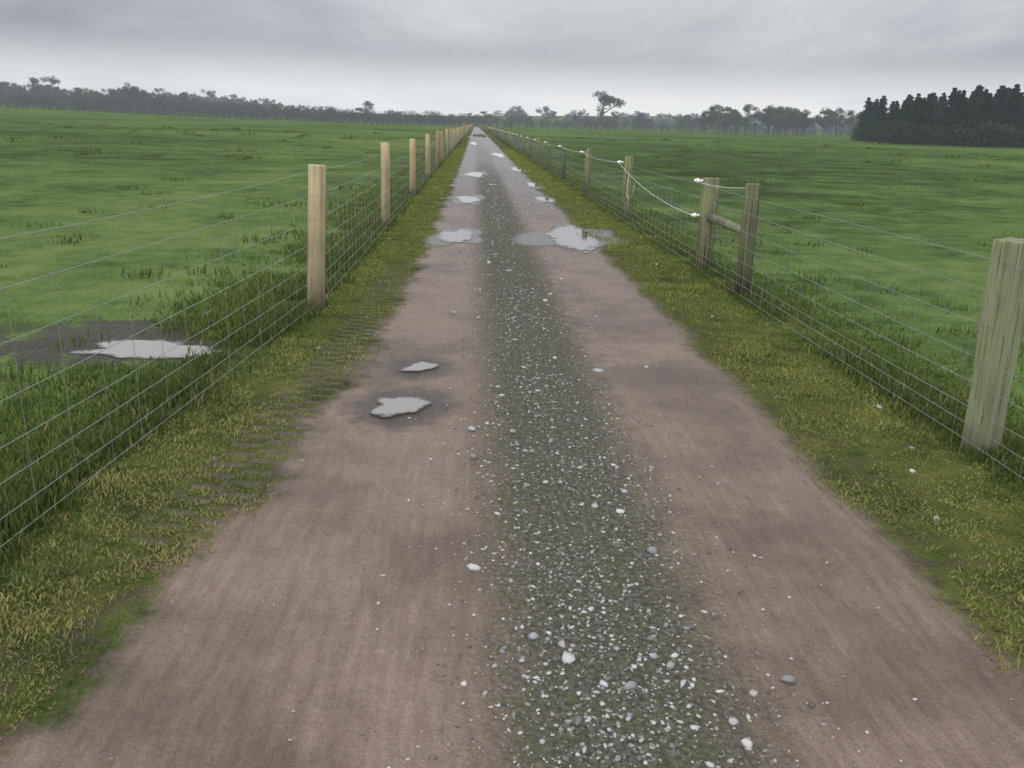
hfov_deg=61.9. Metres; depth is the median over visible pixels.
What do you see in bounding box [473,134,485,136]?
puddle
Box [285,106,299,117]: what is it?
woodland tree
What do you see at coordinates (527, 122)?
hedge bush
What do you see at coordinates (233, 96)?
woodland tree
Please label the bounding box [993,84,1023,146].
conifer
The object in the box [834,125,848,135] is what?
hedge bush
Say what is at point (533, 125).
hedge bush
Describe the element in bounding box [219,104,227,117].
woodland tree
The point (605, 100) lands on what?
bare tree
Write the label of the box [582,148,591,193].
fence post
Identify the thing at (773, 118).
clump tree
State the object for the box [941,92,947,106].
conifer
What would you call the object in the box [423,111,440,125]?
tree
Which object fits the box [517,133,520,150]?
fence post
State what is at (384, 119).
woodland edge scrub
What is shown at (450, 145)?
fence post
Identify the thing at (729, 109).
clump tree
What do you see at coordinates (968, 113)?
conifer
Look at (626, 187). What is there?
fence post
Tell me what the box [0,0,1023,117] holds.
sky
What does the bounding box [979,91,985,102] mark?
conifer
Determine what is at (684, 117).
hedgerow tree
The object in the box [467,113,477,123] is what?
hedgerow tree
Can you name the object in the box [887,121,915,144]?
plantation hedge
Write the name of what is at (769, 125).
clump tree
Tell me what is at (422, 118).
woodland edge scrub
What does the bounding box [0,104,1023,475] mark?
ground
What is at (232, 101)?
woodland tree
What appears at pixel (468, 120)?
hedge bush
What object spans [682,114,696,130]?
hedgerow tree
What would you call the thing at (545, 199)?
puddle
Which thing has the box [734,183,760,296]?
fence brace post
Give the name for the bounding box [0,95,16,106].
woodland edge scrub
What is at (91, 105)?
woodland edge scrub
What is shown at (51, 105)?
woodland edge scrub
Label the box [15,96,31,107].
woodland edge scrub
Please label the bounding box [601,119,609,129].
hedge bush
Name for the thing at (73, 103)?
woodland edge scrub
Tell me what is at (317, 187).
fence post
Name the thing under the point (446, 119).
woodland edge scrub
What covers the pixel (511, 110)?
hill tree
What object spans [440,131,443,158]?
fence post
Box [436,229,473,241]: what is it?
puddle
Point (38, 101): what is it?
woodland edge scrub
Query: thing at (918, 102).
conifer
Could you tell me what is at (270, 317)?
wire fence
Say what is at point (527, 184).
wet mud rim
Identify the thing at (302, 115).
woodland tree
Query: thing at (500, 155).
puddle
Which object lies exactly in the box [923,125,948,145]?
plantation hedge
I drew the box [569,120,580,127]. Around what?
hedge bush
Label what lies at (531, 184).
puddle
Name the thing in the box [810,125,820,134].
hedge bush
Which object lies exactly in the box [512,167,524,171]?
puddle
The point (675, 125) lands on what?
hedge bush
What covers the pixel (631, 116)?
hill tree
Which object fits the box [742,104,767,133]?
clump tree
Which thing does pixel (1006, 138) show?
plantation hedge
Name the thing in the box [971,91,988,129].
conifer
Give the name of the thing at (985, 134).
plantation hedge
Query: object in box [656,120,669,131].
hedge bush
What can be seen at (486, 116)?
hedgerow tree
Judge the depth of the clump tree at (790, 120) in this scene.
349.04 m
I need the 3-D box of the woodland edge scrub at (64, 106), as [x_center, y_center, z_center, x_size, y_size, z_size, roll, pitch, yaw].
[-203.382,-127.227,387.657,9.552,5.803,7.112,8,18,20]
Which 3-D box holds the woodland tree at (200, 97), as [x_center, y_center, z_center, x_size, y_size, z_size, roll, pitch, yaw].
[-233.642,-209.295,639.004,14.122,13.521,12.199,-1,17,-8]
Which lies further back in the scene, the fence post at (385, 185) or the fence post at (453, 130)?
the fence post at (453, 130)
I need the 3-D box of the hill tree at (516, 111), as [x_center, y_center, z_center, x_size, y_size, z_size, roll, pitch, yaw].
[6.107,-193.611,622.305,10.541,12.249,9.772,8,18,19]
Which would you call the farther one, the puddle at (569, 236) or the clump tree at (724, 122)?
the clump tree at (724, 122)
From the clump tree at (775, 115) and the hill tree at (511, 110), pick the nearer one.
the clump tree at (775, 115)
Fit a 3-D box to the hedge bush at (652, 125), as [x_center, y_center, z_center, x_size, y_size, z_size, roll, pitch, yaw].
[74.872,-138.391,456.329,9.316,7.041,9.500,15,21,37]
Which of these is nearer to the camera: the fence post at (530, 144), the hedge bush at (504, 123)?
the fence post at (530, 144)
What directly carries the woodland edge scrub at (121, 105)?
on the ground at (52, 186)
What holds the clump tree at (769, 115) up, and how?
on the ground at (52, 186)
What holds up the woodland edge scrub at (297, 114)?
on the ground at (52, 186)
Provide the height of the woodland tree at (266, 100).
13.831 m
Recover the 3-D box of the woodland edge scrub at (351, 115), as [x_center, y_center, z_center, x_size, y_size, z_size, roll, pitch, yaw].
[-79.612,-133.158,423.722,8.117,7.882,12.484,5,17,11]
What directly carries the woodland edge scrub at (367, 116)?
on the ground at (52, 186)
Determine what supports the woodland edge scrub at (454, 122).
on the ground at (52, 186)
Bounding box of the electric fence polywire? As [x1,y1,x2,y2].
[499,130,727,214]
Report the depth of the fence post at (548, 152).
29.48 m
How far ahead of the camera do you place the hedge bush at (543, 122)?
444.37 m
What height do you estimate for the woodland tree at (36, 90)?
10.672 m
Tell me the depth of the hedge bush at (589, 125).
441.81 m
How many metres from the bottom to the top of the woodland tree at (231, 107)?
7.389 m
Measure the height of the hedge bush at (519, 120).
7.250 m
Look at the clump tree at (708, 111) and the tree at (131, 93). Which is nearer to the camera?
the tree at (131, 93)
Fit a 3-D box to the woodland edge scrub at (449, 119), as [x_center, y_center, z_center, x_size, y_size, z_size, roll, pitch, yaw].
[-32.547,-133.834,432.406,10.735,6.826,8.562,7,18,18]
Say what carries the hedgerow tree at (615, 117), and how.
on the ground at (52, 186)
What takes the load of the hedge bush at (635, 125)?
on the ground at (52, 186)
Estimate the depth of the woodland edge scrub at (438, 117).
427.93 m
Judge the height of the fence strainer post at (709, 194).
1.250 m
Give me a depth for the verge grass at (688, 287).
4.98 m
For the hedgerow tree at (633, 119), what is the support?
on the ground at (52, 186)
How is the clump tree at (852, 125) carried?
on the ground at (52, 186)
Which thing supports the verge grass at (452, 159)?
on the farm track road
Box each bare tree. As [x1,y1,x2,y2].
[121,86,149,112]
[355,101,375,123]
[592,90,626,129]
[636,113,650,130]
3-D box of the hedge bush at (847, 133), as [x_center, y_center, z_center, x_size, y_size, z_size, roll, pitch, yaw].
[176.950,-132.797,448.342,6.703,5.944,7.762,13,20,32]
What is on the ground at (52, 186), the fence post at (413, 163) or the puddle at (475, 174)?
the fence post at (413, 163)
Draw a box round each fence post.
[307,164,325,309]
[381,142,389,226]
[410,139,415,194]
[425,134,429,177]
[435,131,439,166]
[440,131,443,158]
[445,129,448,155]
[449,128,451,150]
[452,129,454,145]
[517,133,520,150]
[522,135,523,152]
[528,137,531,157]
[535,137,539,162]
[547,139,550,168]
[561,144,566,179]
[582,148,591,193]
[621,156,632,218]
[960,237,1023,453]
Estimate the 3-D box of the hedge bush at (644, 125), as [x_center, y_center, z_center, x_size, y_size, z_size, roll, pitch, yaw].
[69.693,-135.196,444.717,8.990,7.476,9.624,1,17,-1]
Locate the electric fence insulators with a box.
[493,128,702,216]
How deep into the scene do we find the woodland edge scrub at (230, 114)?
408.40 m
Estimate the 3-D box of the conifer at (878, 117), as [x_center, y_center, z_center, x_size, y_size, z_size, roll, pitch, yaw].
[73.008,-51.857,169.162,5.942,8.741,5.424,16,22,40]
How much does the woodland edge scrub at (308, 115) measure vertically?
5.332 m
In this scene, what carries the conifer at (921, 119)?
on the ground at (52, 186)
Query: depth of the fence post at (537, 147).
34.54 m
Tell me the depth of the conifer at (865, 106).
204.35 m
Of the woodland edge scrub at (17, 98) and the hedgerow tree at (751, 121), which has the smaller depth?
the woodland edge scrub at (17, 98)
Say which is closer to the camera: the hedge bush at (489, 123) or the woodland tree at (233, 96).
the hedge bush at (489, 123)
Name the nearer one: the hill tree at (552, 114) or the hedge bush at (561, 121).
the hedge bush at (561, 121)
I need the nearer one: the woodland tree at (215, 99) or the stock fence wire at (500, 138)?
the stock fence wire at (500, 138)
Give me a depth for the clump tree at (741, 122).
394.12 m
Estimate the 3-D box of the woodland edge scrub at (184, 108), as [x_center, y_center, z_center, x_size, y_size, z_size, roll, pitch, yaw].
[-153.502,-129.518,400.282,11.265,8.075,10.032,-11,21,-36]
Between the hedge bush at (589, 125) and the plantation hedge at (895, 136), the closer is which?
the plantation hedge at (895, 136)
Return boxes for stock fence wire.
[0,126,471,546]
[482,127,1023,478]
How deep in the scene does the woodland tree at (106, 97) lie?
389.24 m
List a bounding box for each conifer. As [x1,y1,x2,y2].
[849,97,873,139]
[851,102,875,140]
[863,100,887,141]
[872,99,879,112]
[874,101,900,142]
[879,95,889,114]
[885,101,898,125]
[886,102,913,143]
[904,97,925,143]
[905,96,914,121]
[905,97,931,144]
[913,93,920,108]
[915,94,937,143]
[931,96,945,130]
[932,96,937,106]
[934,87,959,144]
[936,90,971,145]
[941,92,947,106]
[944,97,972,145]
[968,84,982,122]
[969,93,999,146]
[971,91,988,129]
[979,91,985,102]
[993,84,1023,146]
[994,85,1008,144]
[998,92,1023,143]
[1013,124,1023,147]
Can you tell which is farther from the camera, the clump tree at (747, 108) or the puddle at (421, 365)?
the clump tree at (747, 108)
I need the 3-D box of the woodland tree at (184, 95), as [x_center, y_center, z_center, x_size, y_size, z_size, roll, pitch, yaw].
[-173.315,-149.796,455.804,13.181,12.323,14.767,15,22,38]
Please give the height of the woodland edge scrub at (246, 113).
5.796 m
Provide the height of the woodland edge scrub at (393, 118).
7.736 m
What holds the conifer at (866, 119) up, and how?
on the ground at (52, 186)
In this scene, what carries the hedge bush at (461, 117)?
on the ground at (52, 186)
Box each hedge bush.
[455,113,467,125]
[463,115,474,124]
[472,114,482,126]
[477,118,487,124]
[486,118,495,126]
[489,113,503,126]
[499,116,510,127]
[506,116,517,127]
[510,114,526,127]
[523,117,531,127]
[525,118,539,127]
[537,116,549,127]
[549,120,559,128]
[553,115,569,128]
[561,118,571,128]
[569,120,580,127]
[574,116,591,128]
[581,116,596,129]
[590,116,602,129]
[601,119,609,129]
[605,118,616,129]
[610,117,620,129]
[617,117,631,130]
[630,120,640,130]
[639,118,651,130]
[647,118,658,130]
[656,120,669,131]
[671,119,684,131]
[708,124,721,132]
[727,125,734,132]
[751,124,764,133]
[805,126,813,134]
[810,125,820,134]
[818,124,831,134]
[826,126,834,135]
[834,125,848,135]
[843,126,852,135]
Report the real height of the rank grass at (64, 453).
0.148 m
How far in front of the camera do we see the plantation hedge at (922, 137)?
134.47 m
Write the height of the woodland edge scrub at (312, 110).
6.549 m
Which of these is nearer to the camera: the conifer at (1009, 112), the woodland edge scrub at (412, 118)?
the conifer at (1009, 112)
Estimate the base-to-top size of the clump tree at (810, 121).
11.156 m
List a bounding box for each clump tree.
[694,110,717,132]
[706,104,730,132]
[706,108,717,132]
[711,112,736,133]
[715,113,740,133]
[718,107,734,133]
[725,110,741,133]
[732,117,745,133]
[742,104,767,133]
[753,117,771,134]
[757,104,789,134]
[760,105,787,134]
[762,110,789,134]
[763,105,791,134]
[774,112,798,135]
[781,110,807,135]
[788,112,809,135]
[792,109,820,135]
[815,107,841,135]
[824,107,854,136]
[844,115,857,135]
[848,113,861,125]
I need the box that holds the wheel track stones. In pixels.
[61,178,1018,759]
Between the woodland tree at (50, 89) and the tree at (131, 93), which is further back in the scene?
the woodland tree at (50, 89)
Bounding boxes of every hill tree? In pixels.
[504,105,523,117]
[514,110,527,126]
[536,106,556,126]
[566,114,578,127]
[611,110,625,126]
[629,112,644,129]
[657,114,671,129]
[689,113,698,119]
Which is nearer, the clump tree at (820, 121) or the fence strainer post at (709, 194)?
the fence strainer post at (709, 194)
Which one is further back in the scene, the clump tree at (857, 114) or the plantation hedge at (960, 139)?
the clump tree at (857, 114)
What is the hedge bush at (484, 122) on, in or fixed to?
on the ground at (52, 186)
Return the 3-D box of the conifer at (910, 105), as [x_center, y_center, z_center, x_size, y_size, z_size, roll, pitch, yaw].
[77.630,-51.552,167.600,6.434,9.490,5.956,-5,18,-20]
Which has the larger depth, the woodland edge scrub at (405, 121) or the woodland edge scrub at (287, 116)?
the woodland edge scrub at (405, 121)
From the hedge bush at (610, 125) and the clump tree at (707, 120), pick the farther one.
the hedge bush at (610, 125)
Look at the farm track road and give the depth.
3.05 m
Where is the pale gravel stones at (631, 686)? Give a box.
[365,158,933,767]
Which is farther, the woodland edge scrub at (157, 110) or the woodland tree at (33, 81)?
the woodland tree at (33, 81)
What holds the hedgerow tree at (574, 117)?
on the ground at (52, 186)
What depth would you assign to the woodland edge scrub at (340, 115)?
423.34 m
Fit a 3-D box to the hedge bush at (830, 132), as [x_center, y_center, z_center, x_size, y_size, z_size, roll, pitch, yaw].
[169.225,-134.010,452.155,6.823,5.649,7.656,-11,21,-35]
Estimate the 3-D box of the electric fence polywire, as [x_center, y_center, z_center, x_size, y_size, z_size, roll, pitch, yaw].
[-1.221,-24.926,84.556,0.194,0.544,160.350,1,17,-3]
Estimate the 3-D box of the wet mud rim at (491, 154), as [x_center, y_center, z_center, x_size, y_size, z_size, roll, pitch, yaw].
[-0.656,-11.697,43.561,1.564,0.001,7.695,1,17,-3]
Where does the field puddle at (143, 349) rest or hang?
on the ground at (52, 186)
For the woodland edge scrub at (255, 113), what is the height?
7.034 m
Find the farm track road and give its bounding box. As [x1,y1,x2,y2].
[0,127,1023,767]
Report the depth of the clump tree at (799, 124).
349.80 m
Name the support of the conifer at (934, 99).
on the ground at (52, 186)
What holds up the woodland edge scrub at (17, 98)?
on the ground at (52, 186)
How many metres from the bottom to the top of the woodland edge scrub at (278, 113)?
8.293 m
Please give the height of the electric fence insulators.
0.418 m
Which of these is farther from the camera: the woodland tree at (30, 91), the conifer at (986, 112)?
the woodland tree at (30, 91)
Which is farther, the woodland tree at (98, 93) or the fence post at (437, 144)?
the woodland tree at (98, 93)
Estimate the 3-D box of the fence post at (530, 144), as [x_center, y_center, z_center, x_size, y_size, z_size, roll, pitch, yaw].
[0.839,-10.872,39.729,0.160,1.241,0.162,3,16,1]
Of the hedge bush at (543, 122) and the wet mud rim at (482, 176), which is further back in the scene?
the hedge bush at (543, 122)
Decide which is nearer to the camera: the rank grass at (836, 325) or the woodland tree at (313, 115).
the rank grass at (836, 325)
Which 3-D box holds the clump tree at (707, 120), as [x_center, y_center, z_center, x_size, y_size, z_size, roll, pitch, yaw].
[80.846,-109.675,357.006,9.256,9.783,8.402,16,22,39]
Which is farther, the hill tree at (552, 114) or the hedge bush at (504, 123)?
the hill tree at (552, 114)
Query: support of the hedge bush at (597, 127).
on the ground at (52, 186)
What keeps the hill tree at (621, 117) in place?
on the ground at (52, 186)
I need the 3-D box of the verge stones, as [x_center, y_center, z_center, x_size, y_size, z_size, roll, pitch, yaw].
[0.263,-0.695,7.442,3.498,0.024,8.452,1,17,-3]
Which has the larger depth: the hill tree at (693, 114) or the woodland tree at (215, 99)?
the hill tree at (693, 114)
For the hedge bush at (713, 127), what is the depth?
447.72 m
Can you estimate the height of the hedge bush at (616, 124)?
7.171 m
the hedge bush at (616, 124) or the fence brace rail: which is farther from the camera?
the hedge bush at (616, 124)
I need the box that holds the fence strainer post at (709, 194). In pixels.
[694,178,719,269]
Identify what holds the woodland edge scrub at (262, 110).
on the ground at (52, 186)
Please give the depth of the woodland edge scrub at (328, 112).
419.04 m
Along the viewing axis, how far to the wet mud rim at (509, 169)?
29.31 m
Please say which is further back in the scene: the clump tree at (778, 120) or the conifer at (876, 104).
the clump tree at (778, 120)
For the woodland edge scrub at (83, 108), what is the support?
on the ground at (52, 186)
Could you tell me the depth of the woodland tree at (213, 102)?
410.80 m
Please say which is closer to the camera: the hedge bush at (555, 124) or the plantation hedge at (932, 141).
the plantation hedge at (932, 141)
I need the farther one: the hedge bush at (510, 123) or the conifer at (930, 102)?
the hedge bush at (510, 123)
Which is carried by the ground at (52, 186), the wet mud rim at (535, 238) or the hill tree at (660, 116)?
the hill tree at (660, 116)
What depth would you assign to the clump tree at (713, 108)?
399.26 m
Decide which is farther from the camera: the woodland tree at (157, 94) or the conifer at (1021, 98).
the woodland tree at (157, 94)
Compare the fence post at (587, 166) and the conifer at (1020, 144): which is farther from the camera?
the conifer at (1020, 144)
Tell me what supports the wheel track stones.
on the farm track road
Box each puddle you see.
[70,339,221,358]
[370,395,431,416]
[398,361,438,370]
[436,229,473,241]
[454,196,479,203]
[463,172,483,177]
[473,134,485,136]
[492,153,503,157]
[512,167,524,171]
[528,182,539,186]
[534,197,554,201]
[544,224,600,252]
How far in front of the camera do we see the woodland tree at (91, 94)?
419.72 m
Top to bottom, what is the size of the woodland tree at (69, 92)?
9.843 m
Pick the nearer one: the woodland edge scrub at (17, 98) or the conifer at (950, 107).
the conifer at (950, 107)
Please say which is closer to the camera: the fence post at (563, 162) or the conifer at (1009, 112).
the fence post at (563, 162)
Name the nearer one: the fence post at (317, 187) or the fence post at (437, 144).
the fence post at (317, 187)
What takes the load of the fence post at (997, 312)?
on the ground at (52, 186)
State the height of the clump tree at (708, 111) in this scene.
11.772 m
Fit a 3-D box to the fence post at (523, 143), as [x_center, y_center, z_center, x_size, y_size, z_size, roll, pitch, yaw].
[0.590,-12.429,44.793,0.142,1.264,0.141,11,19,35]
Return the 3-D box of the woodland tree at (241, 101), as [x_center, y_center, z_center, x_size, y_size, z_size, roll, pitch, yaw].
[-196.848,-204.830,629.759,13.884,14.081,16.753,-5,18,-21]
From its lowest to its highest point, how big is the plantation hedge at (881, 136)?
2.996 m
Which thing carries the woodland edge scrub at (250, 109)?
on the ground at (52, 186)
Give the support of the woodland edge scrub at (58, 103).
on the ground at (52, 186)
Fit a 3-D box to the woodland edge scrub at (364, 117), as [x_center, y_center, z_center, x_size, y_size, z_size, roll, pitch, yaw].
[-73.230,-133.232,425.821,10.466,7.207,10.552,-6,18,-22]
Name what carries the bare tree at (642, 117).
on the ground at (52, 186)
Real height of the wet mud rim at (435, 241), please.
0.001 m
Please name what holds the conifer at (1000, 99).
on the ground at (52, 186)
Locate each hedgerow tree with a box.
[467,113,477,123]
[480,111,490,125]
[571,112,582,128]
[605,114,618,129]
[630,116,640,130]
[672,114,688,131]
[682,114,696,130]
[742,117,757,133]
[803,118,815,129]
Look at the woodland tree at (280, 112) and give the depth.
389.08 m
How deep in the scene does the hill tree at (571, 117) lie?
714.88 m
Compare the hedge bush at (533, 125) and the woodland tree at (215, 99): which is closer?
the hedge bush at (533, 125)
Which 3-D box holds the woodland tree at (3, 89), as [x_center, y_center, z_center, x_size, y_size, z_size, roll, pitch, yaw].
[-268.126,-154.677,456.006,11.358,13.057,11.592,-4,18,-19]
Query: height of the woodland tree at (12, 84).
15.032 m
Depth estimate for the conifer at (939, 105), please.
174.36 m
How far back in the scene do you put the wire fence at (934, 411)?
5.48 m
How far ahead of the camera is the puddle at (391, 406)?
4.68 m
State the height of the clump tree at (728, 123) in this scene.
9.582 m
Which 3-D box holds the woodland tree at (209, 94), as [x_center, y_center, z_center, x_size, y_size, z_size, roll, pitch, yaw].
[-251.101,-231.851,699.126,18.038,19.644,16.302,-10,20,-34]
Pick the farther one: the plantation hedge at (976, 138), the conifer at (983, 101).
the conifer at (983, 101)
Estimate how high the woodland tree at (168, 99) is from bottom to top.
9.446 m
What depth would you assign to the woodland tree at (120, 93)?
427.86 m
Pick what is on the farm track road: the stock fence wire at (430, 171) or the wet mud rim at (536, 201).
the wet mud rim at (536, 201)
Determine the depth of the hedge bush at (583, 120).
451.62 m
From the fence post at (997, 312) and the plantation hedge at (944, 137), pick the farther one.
the plantation hedge at (944, 137)
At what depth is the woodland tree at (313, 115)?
397.89 m
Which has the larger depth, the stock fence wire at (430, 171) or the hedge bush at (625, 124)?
the hedge bush at (625, 124)
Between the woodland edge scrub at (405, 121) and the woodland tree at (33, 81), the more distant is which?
the woodland tree at (33, 81)
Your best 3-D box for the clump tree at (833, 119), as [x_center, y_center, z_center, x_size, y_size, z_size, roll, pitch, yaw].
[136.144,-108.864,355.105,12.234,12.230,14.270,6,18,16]
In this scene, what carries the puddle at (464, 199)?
on the farm track road
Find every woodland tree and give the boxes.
[0,82,20,106]
[3,82,27,95]
[18,83,43,107]
[28,75,60,106]
[31,86,51,106]
[46,86,66,95]
[58,90,79,109]
[73,87,99,110]
[91,97,107,111]
[95,88,114,103]
[104,95,118,110]
[109,82,140,111]
[145,93,162,112]
[154,88,171,100]
[154,94,173,114]
[170,91,200,113]
[193,88,215,100]
[197,95,208,101]
[207,101,217,116]
[209,96,226,103]
[217,95,233,103]
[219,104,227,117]
[224,102,237,117]
[227,94,243,103]
[233,105,245,117]
[235,97,253,104]
[253,104,265,118]
[255,98,268,104]
[270,102,288,120]
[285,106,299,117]
[299,111,306,120]
[308,113,316,121]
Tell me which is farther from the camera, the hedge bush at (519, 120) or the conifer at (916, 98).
the hedge bush at (519, 120)
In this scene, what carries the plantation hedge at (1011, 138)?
on the ground at (52, 186)
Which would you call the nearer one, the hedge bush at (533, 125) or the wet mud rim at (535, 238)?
the wet mud rim at (535, 238)
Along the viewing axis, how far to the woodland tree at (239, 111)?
406.63 m
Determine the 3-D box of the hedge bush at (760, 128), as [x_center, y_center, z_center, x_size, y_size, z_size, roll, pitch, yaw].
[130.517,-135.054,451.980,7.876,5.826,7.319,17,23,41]
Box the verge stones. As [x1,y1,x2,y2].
[317,238,939,519]
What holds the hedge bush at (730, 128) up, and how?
on the ground at (52, 186)
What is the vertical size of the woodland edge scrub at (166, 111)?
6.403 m
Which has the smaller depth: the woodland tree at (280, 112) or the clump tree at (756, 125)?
the clump tree at (756, 125)
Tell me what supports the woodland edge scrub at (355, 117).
on the ground at (52, 186)
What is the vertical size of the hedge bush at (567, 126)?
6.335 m
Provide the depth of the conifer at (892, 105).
189.05 m
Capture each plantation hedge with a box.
[871,126,890,143]
[886,127,910,143]
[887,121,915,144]
[910,123,940,144]
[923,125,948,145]
[934,127,956,145]
[947,127,978,146]
[949,120,1003,146]
[968,121,1009,146]
[989,128,1021,147]
[996,123,1023,147]
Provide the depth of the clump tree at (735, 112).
385.74 m
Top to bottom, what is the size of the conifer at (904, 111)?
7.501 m
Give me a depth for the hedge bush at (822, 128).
449.44 m
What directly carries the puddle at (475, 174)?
on the wet mud rim at (482, 176)
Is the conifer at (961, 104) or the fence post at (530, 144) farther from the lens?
the conifer at (961, 104)
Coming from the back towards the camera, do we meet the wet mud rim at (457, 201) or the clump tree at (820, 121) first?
the clump tree at (820, 121)
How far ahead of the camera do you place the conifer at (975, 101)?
158.48 m
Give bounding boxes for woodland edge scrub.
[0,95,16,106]
[7,90,27,107]
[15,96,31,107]
[23,94,50,108]
[42,99,56,108]
[48,95,67,109]
[54,98,72,109]
[57,96,84,110]
[75,98,91,110]
[79,98,97,110]
[96,98,116,111]
[112,99,130,112]
[149,104,161,113]
[158,101,173,114]
[173,99,193,115]
[216,101,237,117]
[237,107,249,117]
[241,103,257,118]
[247,103,274,118]
[248,105,265,118]
[268,105,291,119]
[277,112,294,120]
[289,107,304,120]
[300,109,313,120]
[305,111,314,120]
[313,106,338,121]
[332,108,349,122]
[343,109,360,122]
[350,112,362,122]
[358,110,375,123]
[359,110,380,123]
[373,111,391,123]
[384,109,405,124]
[397,110,415,124]
[406,114,418,124]
[408,110,428,124]
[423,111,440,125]
[428,111,444,125]
[440,116,451,125]
[441,113,457,125]
[447,116,460,125]
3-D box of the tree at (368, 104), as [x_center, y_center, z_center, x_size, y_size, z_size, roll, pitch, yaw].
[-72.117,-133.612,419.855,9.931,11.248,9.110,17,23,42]
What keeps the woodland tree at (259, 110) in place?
on the ground at (52, 186)
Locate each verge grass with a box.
[0,147,466,738]
[500,149,1023,684]
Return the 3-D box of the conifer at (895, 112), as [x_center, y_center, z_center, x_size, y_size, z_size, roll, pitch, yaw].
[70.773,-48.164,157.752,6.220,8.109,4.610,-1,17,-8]
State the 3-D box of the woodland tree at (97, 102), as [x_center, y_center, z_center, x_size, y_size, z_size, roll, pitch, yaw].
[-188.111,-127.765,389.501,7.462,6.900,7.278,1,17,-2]
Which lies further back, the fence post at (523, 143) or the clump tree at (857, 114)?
the clump tree at (857, 114)
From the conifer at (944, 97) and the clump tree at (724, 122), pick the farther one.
the clump tree at (724, 122)
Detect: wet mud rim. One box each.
[423,227,484,246]
[451,194,484,204]
[458,171,489,177]
[488,153,511,156]
[504,168,528,171]
[512,226,626,250]
[523,181,544,188]
[532,196,555,203]
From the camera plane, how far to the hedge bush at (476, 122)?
440.67 m
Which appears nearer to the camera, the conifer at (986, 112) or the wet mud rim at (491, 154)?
the wet mud rim at (491, 154)
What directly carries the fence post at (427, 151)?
on the ground at (52, 186)
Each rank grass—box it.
[0,145,445,534]
[521,148,1023,467]
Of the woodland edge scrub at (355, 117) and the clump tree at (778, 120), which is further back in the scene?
the woodland edge scrub at (355, 117)
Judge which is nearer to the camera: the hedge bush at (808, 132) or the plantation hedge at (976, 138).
the plantation hedge at (976, 138)
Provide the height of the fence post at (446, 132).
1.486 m
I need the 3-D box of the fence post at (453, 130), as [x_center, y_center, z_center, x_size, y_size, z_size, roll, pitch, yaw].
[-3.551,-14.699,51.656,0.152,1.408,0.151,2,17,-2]
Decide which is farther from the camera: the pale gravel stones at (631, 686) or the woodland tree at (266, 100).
the woodland tree at (266, 100)
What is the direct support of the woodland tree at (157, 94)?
on the ground at (52, 186)
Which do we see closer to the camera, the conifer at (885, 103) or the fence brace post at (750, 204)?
the fence brace post at (750, 204)
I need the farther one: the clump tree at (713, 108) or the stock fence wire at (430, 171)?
the clump tree at (713, 108)
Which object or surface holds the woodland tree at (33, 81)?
on the ground at (52, 186)
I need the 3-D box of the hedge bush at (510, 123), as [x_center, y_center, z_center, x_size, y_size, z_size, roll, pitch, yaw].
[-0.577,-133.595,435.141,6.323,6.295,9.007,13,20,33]
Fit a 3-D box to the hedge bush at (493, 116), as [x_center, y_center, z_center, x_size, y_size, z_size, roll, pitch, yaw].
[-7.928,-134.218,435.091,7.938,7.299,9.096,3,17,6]
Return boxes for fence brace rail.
[705,212,740,234]
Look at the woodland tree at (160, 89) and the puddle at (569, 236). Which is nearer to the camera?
the puddle at (569, 236)
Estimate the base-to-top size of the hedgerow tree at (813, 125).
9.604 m
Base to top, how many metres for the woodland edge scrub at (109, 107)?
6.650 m

